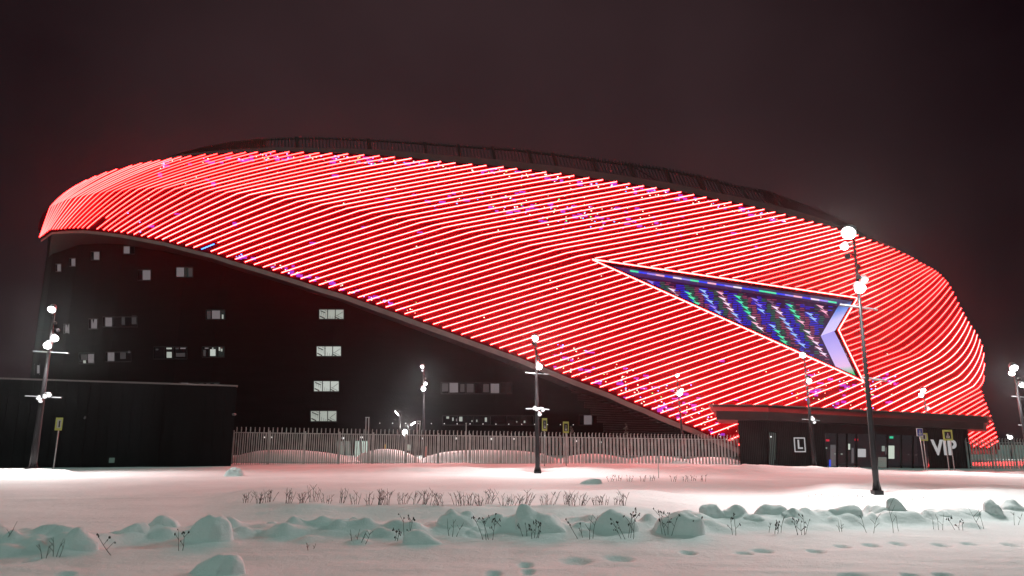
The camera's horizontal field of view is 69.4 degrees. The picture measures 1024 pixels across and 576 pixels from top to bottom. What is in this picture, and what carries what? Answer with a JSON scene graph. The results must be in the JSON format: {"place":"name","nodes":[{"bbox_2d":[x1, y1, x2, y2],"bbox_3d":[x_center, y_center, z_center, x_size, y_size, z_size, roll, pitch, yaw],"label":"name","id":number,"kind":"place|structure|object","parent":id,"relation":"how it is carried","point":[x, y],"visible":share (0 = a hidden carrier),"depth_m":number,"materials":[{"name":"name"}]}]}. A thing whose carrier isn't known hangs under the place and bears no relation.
{"place":"outdoors","nodes":[
{"label":"outdoors","id":0,"kind":"place"},
{"bbox_2d":[0,445,1023,575],"bbox_3d":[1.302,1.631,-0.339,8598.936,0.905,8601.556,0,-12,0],"label":"ground","id":1,"kind":"structure","parent":0,"point":[102,502],"depth_m":14.74,"materials":[{"name":"snow"}]},
{"bbox_2d":[0,524,58,536],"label":"snow clump","id":2,"kind":"object","parent":1,"relation":"on","point":[44,529],"visible":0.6,"depth_m":11.27,"materials":[{"name":"snow"}]},
{"bbox_2d":[25,304,68,468],"bbox_3d":[-23.191,4.863,36.730,1.873,8.282,0.552,0,-12,0],"label":"lamp post","id":3,"kind":"object","parent":1,"relation":"on","point":[47,345],"visible":0.97,"depth_m":36.57,"materials":[{"name":"metal"}]},
{"bbox_2d":[48,539,64,556],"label":"dry weed","id":4,"kind":"object","parent":1,"relation":"on","point":[59,547],"visible":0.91,"depth_m":10.32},
{"bbox_2d":[53,418,62,468],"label":"traffic sign","id":5,"kind":"object","parent":1,"relation":"on","point":[58,424],"visible":0.87,"depth_m":40.24,"materials":[{"name":"metal"}]},
{"bbox_2d":[56,526,98,551],"bbox_3d":[-6.401,3.698,10.808,0.755,0.387,0.506,0,-12,0],"label":"snow clump","id":6,"kind":"object","parent":1,"relation":"on","point":[79,538],"visible":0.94,"depth_m":10.73,"materials":[{"name":"snow"}]},
{"bbox_2d":[96,533,115,554],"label":"dry weed","id":7,"kind":"object","parent":1,"relation":"on","point":[109,537],"visible":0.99,"depth_m":10.63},
{"bbox_2d":[0,377,237,467],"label":"service building","id":8,"kind":"structure","parent":1,"relation":"on","point":[126,424],"depth_m":46.97,"materials":[{"name":"metal"}]},
{"bbox_2d":[109,522,149,533],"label":"snow clump","id":9,"kind":"object","parent":1,"relation":"on","point":[141,527],"visible":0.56,"depth_m":11.95,"materials":[{"name":"snow"}]},
{"bbox_2d":[148,515,180,527],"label":"snow clump","id":10,"kind":"object","parent":1,"relation":"on","point":[164,520],"visible":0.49,"depth_m":12.46,"materials":[{"name":"snow"}]},
{"bbox_2d":[174,529,189,550],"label":"dry weed","id":11,"kind":"object","parent":1,"relation":"on","point":[178,538],"visible":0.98,"depth_m":11.07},
{"bbox_2d":[182,514,233,541],"bbox_3d":[-4.892,3.859,11.821,1.055,0.471,0.705,0,-12,0],"label":"snow clump","id":12,"kind":"object","parent":1,"relation":"on","point":[210,528],"visible":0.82,"depth_m":11.64,"materials":[{"name":"snow"}]},
{"bbox_2d":[186,553,245,574],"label":"snow clump","id":13,"kind":"object","parent":1,"relation":"on","point":[225,564],"visible":0.92,"depth_m":9.28,"materials":[{"name":"snow"}]},
{"bbox_2d":[224,467,244,475],"bbox_3d":[-13.385,8.881,35.687,1.226,0.469,0.937,0,-12,0],"label":"snow heap","id":14,"kind":"object","parent":1,"relation":"on","point":[234,471],"visible":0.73,"depth_m":35.43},
{"bbox_2d":[254,492,266,503],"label":"shrub","id":15,"kind":"object","parent":1,"relation":"on","point":[259,498],"visible":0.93,"depth_m":17.25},
{"bbox_2d":[264,490,278,502],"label":"shrub","id":16,"kind":"object","parent":1,"relation":"on","point":[269,494],"visible":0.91,"depth_m":17.31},
{"bbox_2d":[286,488,294,503],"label":"shrub","id":17,"kind":"object","parent":1,"relation":"on","point":[289,497],"visible":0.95,"depth_m":16.88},
{"bbox_2d":[233,450,359,463],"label":"snow pile","id":18,"kind":"object","parent":1,"relation":"on","point":[292,457],"visible":0.34,"depth_m":56.37,"materials":[{"name":"snow"}]},
{"bbox_2d":[297,493,309,502],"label":"shrub","id":19,"kind":"object","parent":1,"relation":"on","point":[303,498],"visible":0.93,"depth_m":16.75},
{"bbox_2d":[307,484,320,501],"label":"shrub","id":20,"kind":"object","parent":1,"relation":"on","point":[313,494],"visible":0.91,"depth_m":17.02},
{"bbox_2d":[298,515,348,525],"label":"snow clump","id":21,"kind":"object","parent":1,"relation":"on","point":[323,520],"visible":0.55,"depth_m":12.81,"materials":[{"name":"snow"}]},
{"bbox_2d":[365,417,369,463],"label":"steel post","id":22,"kind":"object","parent":1,"relation":"on","point":[368,439],"visible":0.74,"depth_m":53.34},
{"bbox_2d":[377,489,383,504],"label":"shrub","id":23,"kind":"object","parent":1,"relation":"on","point":[379,501],"visible":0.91,"depth_m":16.78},
{"bbox_2d":[378,489,393,504],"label":"shrub","id":24,"kind":"object","parent":1,"relation":"on","point":[385,496],"visible":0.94,"depth_m":16.78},
{"bbox_2d":[357,449,421,462],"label":"snow pile","id":25,"kind":"object","parent":1,"relation":"on","point":[387,456],"visible":0.27,"depth_m":59.56,"materials":[{"name":"snow"}]},
{"bbox_2d":[395,410,400,449],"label":"street lamp","id":26,"kind":"object","parent":1,"relation":"on","point":[399,426],"visible":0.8,"depth_m":74.71,"materials":[{"name":"metal"}]},
{"bbox_2d":[397,492,410,503],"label":"shrub","id":27,"kind":"object","parent":1,"relation":"on","point":[404,499],"visible":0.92,"depth_m":16.89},
{"bbox_2d":[398,513,414,531],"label":"dry weed","id":28,"kind":"object","parent":1,"relation":"on","point":[409,519],"visible":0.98,"depth_m":11.88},
{"bbox_2d":[415,421,420,462],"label":"steel post","id":29,"kind":"object","parent":1,"relation":"on","point":[416,442],"visible":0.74,"depth_m":53.35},
{"bbox_2d":[402,529,442,544],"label":"snow clump","id":30,"kind":"object","parent":1,"relation":"on","point":[414,536],"visible":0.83,"depth_m":11.64,"materials":[{"name":"snow"}]},
{"bbox_2d":[420,364,426,457],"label":"lamp post","id":31,"kind":"object","parent":1,"relation":"on","point":[423,387],"visible":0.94,"depth_m":67.20,"materials":[{"name":"metal"}]},
{"bbox_2d":[422,491,432,504],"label":"shrub","id":32,"kind":"object","parent":1,"relation":"on","point":[424,499],"visible":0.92,"depth_m":16.66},
{"bbox_2d":[430,489,443,505],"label":"shrub","id":33,"kind":"object","parent":1,"relation":"on","point":[434,497],"visible":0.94,"depth_m":16.53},
{"bbox_2d":[447,520,462,536],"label":"dry weed","id":34,"kind":"object","parent":1,"relation":"on","point":[453,527],"visible":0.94,"depth_m":12.33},
{"bbox_2d":[437,508,475,527],"bbox_3d":[-0.967,4.071,12.979,0.924,0.377,0.619,0,-12,0],"label":"snow clump","id":35,"kind":"object","parent":1,"relation":"on","point":[451,515],"visible":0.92,"depth_m":12.85,"materials":[{"name":"snow"}]},
{"bbox_2d":[454,491,471,505],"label":"shrub","id":36,"kind":"object","parent":1,"relation":"on","point":[462,499],"visible":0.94,"depth_m":16.65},
{"bbox_2d":[465,423,466,462],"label":"steel post","id":37,"kind":"object","parent":1,"relation":"on","point":[466,442],"visible":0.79,"depth_m":53.82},
{"bbox_2d":[474,494,484,505],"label":"shrub","id":38,"kind":"object","parent":1,"relation":"on","point":[478,500],"visible":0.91,"depth_m":16.65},
{"bbox_2d":[231,427,739,464],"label":"steel fence","id":39,"kind":"object","parent":1,"relation":"on","point":[267,462],"visible":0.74,"depth_m":57.51,"materials":[{"name":"metal"}]},
{"bbox_2d":[471,513,500,539],"bbox_3d":[-0.434,4.003,12.316,0.493,0.485,0.156,1,-12,-4],"label":"dry weed","id":40,"kind":"object","parent":1,"relation":"on","point":[473,517],"visible":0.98,"depth_m":12.32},
{"bbox_2d":[475,513,502,523],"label":"snow clump","id":41,"kind":"object","parent":1,"relation":"on","point":[497,516],"visible":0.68,"depth_m":13.09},
{"bbox_2d":[421,450,558,462],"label":"snow pile","id":42,"kind":"object","parent":1,"relation":"on","point":[464,451],"visible":0.34,"depth_m":60.25,"materials":[{"name":"snow"}]},
{"bbox_2d":[485,489,496,503],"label":"shrub","id":43,"kind":"object","parent":1,"relation":"on","point":[488,498],"visible":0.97,"depth_m":16.94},
{"bbox_2d":[30,136,999,456],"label":"arena","id":44,"kind":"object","parent":1,"relation":"on","point":[296,290],"visible":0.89,"depth_m":90.96,"materials":[{"name":"red"}]},
{"bbox_2d":[55,263,60,271],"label":"window","id":45,"kind":"structure","parent":44,"relation":"in","point":[58,265],"depth_m":111.12,"materials":[{"name":"grey glass"}]},
{"bbox_2d":[63,324,69,333],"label":"window","id":46,"kind":"structure","parent":44,"relation":"in","point":[67,330],"depth_m":103.45,"materials":[{"name":"grey glass"}]},
{"bbox_2d":[69,258,75,266],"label":"window","id":47,"kind":"structure","parent":44,"relation":"in","point":[72,261],"depth_m":106.37,"materials":[{"name":"grey glass"}]},
{"bbox_2d":[79,352,94,363],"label":"window","id":48,"kind":"structure","parent":44,"relation":"in","point":[88,357],"depth_m":98.37,"materials":[{"name":"grey glass"}]},
{"bbox_2d":[88,318,97,328],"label":"window","id":49,"kind":"structure","parent":44,"relation":"in","point":[92,322],"depth_m":99.05,"materials":[{"name":"grey glass"}]},
{"bbox_2d":[91,251,99,260],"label":"window","id":50,"kind":"structure","parent":44,"relation":"in","point":[95,255],"depth_m":101.95,"materials":[{"name":"grey glass"}]},
{"bbox_2d":[105,351,131,361],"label":"window","id":51,"kind":"structure","parent":44,"relation":"in","point":[110,356],"depth_m":95.21,"materials":[{"name":"grey glass"}]},
{"bbox_2d":[103,316,137,326],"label":"window","id":52,"kind":"structure","parent":44,"relation":"in","point":[108,321],"depth_m":96.26,"materials":[{"name":"grey glass"}]},
{"bbox_2d":[123,245,134,254],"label":"window","id":53,"kind":"structure","parent":44,"relation":"in","point":[127,249],"depth_m":98.19,"materials":[{"name":"grey glass"}]},
{"bbox_2d":[137,269,150,280],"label":"window","id":54,"kind":"structure","parent":44,"relation":"in","point":[142,274],"depth_m":96.33,"materials":[{"name":"grey glass"}]},
{"bbox_2d":[153,346,187,358],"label":"window","id":55,"kind":"structure","parent":44,"relation":"in","point":[159,352],"depth_m":92.17,"materials":[{"name":"black glass"}]},
{"bbox_2d":[176,266,192,277],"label":"window","id":56,"kind":"structure","parent":44,"relation":"in","point":[181,271],"depth_m":93.97,"materials":[{"name":"grey glass"}]},
{"bbox_2d":[179,382,219,384],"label":"window","id":57,"kind":"structure","parent":44,"relation":"in","point":[179,382],"depth_m":90.20,"materials":[{"name":"black glass"}]},
{"bbox_2d":[202,346,224,357],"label":"window","id":58,"kind":"structure","parent":44,"relation":"in","point":[207,351],"depth_m":90.83,"materials":[{"name":"black glass"}]},
{"bbox_2d":[206,309,224,319],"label":"window","id":59,"kind":"structure","parent":44,"relation":"in","point":[211,314],"depth_m":91.79,"materials":[{"name":"grey glass"}]},
{"bbox_2d":[310,410,336,421],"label":"stair window","id":60,"kind":"structure","parent":44,"relation":"in","point":[315,415],"depth_m":88.94,"materials":[{"name":"white glass"}]},
{"bbox_2d":[313,380,339,391],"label":"stair window","id":61,"kind":"structure","parent":44,"relation":"in","point":[318,385],"depth_m":89.68,"materials":[{"name":"white glass"}]},
{"bbox_2d":[316,345,341,356],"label":"stair window","id":62,"kind":"structure","parent":44,"relation":"in","point":[321,350],"depth_m":90.56,"materials":[{"name":"white glass"}]},
{"bbox_2d":[319,309,343,319],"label":"stair window","id":63,"kind":"structure","parent":44,"relation":"in","point":[324,314],"depth_m":91.48,"materials":[{"name":"white glass"}]},
{"bbox_2d":[336,440,344,454],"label":"door","id":64,"kind":"structure","parent":44,"relation":"in","point":[337,440],"depth_m":88.47,"materials":[{"name":"grey"}]},
{"bbox_2d":[345,440,349,454],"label":"door","id":65,"kind":"structure","parent":44,"relation":"in","point":[345,440],"depth_m":88.62,"materials":[{"name":"grey"}]},
{"bbox_2d":[354,440,360,454],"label":"door","id":66,"kind":"structure","parent":44,"relation":"in","point":[356,440],"depth_m":88.77,"materials":[{"name":"grey"}]},
{"bbox_2d":[361,440,366,453],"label":"door","id":67,"kind":"structure","parent":44,"relation":"in","point":[362,440],"depth_m":88.93,"materials":[{"name":"grey"}]},
{"bbox_2d":[441,382,511,393],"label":"window","id":68,"kind":"structure","parent":44,"relation":"in","point":[446,387],"depth_m":92.40,"materials":[{"name":"grey glass"}]},
{"bbox_2d":[442,415,533,425],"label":"window","id":69,"kind":"structure","parent":44,"relation":"in","point":[449,420],"depth_m":91.88,"materials":[{"name":"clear glass"}]},
{"bbox_2d":[579,414,591,425],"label":"window","id":70,"kind":"structure","parent":44,"relation":"in","point":[584,419],"depth_m":98.31,"materials":[{"name":"grey glass"}]},
{"bbox_2d":[524,489,535,504],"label":"shrub","id":71,"kind":"object","parent":1,"relation":"on","point":[528,497],"visible":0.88,"depth_m":16.90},
{"bbox_2d":[528,519,540,537],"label":"dry weed","id":72,"kind":"object","parent":1,"relation":"on","point":[536,521],"visible":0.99,"depth_m":12.39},
{"bbox_2d":[525,334,548,473],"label":"lamp post","id":73,"kind":"object","parent":1,"relation":"on","point":[538,413],"visible":1,"depth_m":40.37,"materials":[{"name":"metal"}]},
{"bbox_2d":[515,504,565,532],"bbox_3d":[0.575,4.054,12.919,1.126,0.525,0.753,0,-12,0],"label":"snow clump","id":74,"kind":"object","parent":1,"relation":"on","point":[529,514],"visible":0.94,"depth_m":12.79,"materials":[{"name":"snow"}]},
{"bbox_2d":[542,418,546,465],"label":"traffic sign","id":75,"kind":"object","parent":1,"relation":"on","point":[544,424],"visible":0.98,"depth_m":45.16,"materials":[{"name":"metal"}]},
{"bbox_2d":[563,422,568,465],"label":"traffic sign","id":76,"kind":"object","parent":1,"relation":"on","point":[565,427],"visible":0.97,"depth_m":46.14,"materials":[{"name":"metal"}]},
{"bbox_2d":[564,490,578,505],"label":"shrub","id":77,"kind":"object","parent":1,"relation":"on","point":[566,496],"visible":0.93,"depth_m":16.73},
{"bbox_2d":[570,426,580,454],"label":"young tree","id":78,"kind":"object","parent":1,"relation":"on","point":[571,429],"visible":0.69,"depth_m":60.70,"materials":[{"name":"brown plant"}]},
{"bbox_2d":[580,478,601,483],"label":"snow clump","id":79,"kind":"object","parent":1,"relation":"on","point":[593,481],"visible":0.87,"depth_m":29.45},
{"bbox_2d":[562,454,637,462],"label":"snow pile","id":80,"kind":"object","parent":1,"relation":"on","point":[595,459],"visible":0.31,"depth_m":61.06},
{"bbox_2d":[610,518,624,538],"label":"dry weed","id":81,"kind":"object","parent":1,"relation":"on","point":[617,522],"visible":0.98,"depth_m":12.53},
{"bbox_2d":[596,509,639,532],"bbox_3d":[1.841,4.144,13.077,0.978,0.463,0.655,0,-12,0],"label":"snow clump","id":82,"kind":"object","parent":1,"relation":"on","point":[603,520],"visible":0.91,"depth_m":12.95,"materials":[{"name":"snow"}]},
{"bbox_2d":[618,492,628,505],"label":"shrub","id":83,"kind":"object","parent":1,"relation":"on","point":[622,497],"visible":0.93,"depth_m":16.66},
{"bbox_2d":[622,423,633,449],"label":"young tree","id":84,"kind":"object","parent":1,"relation":"on","point":[625,432],"visible":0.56,"depth_m":64.69,"materials":[{"name":"brown plant"}]},
{"bbox_2d":[623,508,639,538],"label":"dry weed","id":85,"kind":"object","parent":1,"relation":"on","point":[634,516],"visible":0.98,"depth_m":12.62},
{"bbox_2d":[633,456,691,463],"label":"snow pile","id":86,"kind":"object","parent":1,"relation":"on","point":[679,462],"visible":0.43,"depth_m":61.97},
{"bbox_2d":[653,508,679,535],"bbox_3d":[2.681,4.077,12.812,0.454,0.511,0.184,-1,-12,5],"label":"dry weed","id":87,"kind":"object","parent":1,"relation":"on","point":[667,521],"visible":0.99,"depth_m":12.79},
{"bbox_2d":[652,510,705,535],"bbox_3d":[2.888,4.162,13.050,1.069,0.451,0.715,0,-12,0],"label":"snow clump","id":88,"kind":"object","parent":1,"relation":"on","point":[684,524],"visible":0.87,"depth_m":12.87,"materials":[{"name":"snow"}]},
{"bbox_2d":[675,373,684,458],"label":"lamp post","id":89,"kind":"object","parent":1,"relation":"on","point":[678,392],"visible":0.88,"depth_m":69.14,"materials":[{"name":"metal"}]},
{"bbox_2d":[699,504,724,517],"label":"snow clump","id":90,"kind":"object","parent":1,"relation":"on","point":[713,510],"visible":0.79,"depth_m":14.35,"materials":[{"name":"snow"}]},
{"bbox_2d":[687,457,737,463],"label":"snow pile","id":91,"kind":"object","parent":1,"relation":"on","point":[714,460],"visible":0.31,"depth_m":64.03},
{"bbox_2d":[723,504,747,516],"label":"snow clump","id":92,"kind":"object","parent":1,"relation":"on","point":[736,509],"visible":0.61,"depth_m":14.38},
{"bbox_2d":[743,514,764,520],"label":"snow clump","id":93,"kind":"object","parent":1,"relation":"on","point":[754,517],"visible":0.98,"depth_m":14.15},
{"bbox_2d":[754,504,787,513],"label":"snow clump","id":94,"kind":"object","parent":1,"relation":"on","point":[769,509],"visible":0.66,"depth_m":14.68,"materials":[{"name":"snow"}]},
{"bbox_2d":[781,507,795,517],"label":"snow clump","id":95,"kind":"object","parent":1,"relation":"on","point":[790,512],"visible":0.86,"depth_m":14.46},
{"bbox_2d":[792,514,809,534],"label":"dry weed","id":96,"kind":"object","parent":1,"relation":"on","point":[801,521],"visible":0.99,"depth_m":13.18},
{"bbox_2d":[799,351,824,465],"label":"lamp post","id":97,"kind":"object","parent":1,"relation":"on","point":[802,354],"visible":0.96,"depth_m":56.14,"materials":[{"name":"metal"}]},
{"bbox_2d":[828,505,863,516],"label":"snow clump","id":98,"kind":"object","parent":1,"relation":"on","point":[855,510],"visible":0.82,"depth_m":14.74,"materials":[{"name":"snow"}]},
{"bbox_2d":[709,404,992,468],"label":"entrance pavilion","id":99,"kind":"structure","parent":1,"relation":"on","point":[776,435],"depth_m":63.76,"materials":[{"name":"metal"}]},
{"bbox_2d":[768,431,777,465],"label":"tall window","id":100,"kind":"structure","parent":99,"relation":"in","point":[769,432],"depth_m":61.64,"materials":[{"name":"black glass"}]},
{"bbox_2d":[840,224,886,494],"bbox_3d":[10.300,1.979,21.558,1.163,7.999,0.494,0,-12,0],"label":"lamp post","id":101,"kind":"object","parent":1,"relation":"on","point":[848,231],"visible":0.99,"depth_m":21.65,"materials":[{"name":"metal"}]},
{"bbox_2d":[869,505,886,513],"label":"snow clump","id":102,"kind":"object","parent":1,"relation":"on","point":[875,509],"visible":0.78,"depth_m":15.31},
{"bbox_2d":[886,497,906,510],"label":"snow clump","id":103,"kind":"object","parent":1,"relation":"on","point":[897,504],"visible":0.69,"depth_m":15.19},
{"bbox_2d":[916,428,924,470],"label":"traffic sign","id":104,"kind":"object","parent":1,"relation":"on","point":[919,431],"visible":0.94,"depth_m":51.01,"materials":[{"name":"metal"}]},
{"bbox_2d":[918,387,929,412],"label":"lamp post","id":105,"kind":"object","parent":1,"relation":"on","point":[922,390],"visible":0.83,"depth_m":73.21,"materials":[{"name":"paint"}]},
{"bbox_2d":[921,433,927,470],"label":"traffic sign","id":106,"kind":"object","parent":1,"relation":"on","point":[924,437],"visible":0.72,"depth_m":52.90,"materials":[{"name":"metal"}]},
{"bbox_2d":[935,511,951,516],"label":"snow clump","id":107,"kind":"object","parent":1,"relation":"on","point":[944,513],"visible":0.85,"depth_m":15.32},
{"bbox_2d":[942,430,954,469],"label":"traffic sign","id":108,"kind":"object","parent":1,"relation":"on","point":[947,435],"visible":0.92,"depth_m":50.97,"materials":[{"name":"metal"}]},
{"bbox_2d":[957,508,980,515],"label":"snow clump","id":109,"kind":"object","parent":1,"relation":"on","point":[973,511],"visible":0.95,"depth_m":15.55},
{"bbox_2d":[983,499,1003,515],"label":"snow clump","id":110,"kind":"object","parent":1,"relation":"on","point":[991,506],"visible":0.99,"depth_m":15.56,"materials":[{"name":"snow"}]},
{"bbox_2d":[965,438,1023,468],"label":"steel fence","id":111,"kind":"object","parent":1,"relation":"on","point":[992,461],"visible":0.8,"depth_m":65.93,"materials":[{"name":"metal"}]},
{"bbox_2d":[1006,433,1012,458],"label":"lamp post","id":112,"kind":"object","parent":1,"relation":"on","point":[1010,436],"visible":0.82,"depth_m":107.63,"materials":[{"name":"paint"}]},
{"bbox_2d":[1000,499,1023,510],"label":"snow clump","id":113,"kind":"object","parent":1,"relation":"on","point":[1012,504],"visible":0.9,"depth_m":16.13,"materials":[{"name":"snow"}]},
{"bbox_2d":[1008,362,1023,438],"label":"lamp post","id":114,"kind":"object","parent":1,"relation":"on","point":[1013,367],"visible":1,"depth_m":44.64,"materials":[{"name":"metal"}]},
{"bbox_2d":[0,0,1023,444],"label":"sky","id":115,"kind":"structure","parent":0,"point":[901,122],"materials":[{"name":"black"}]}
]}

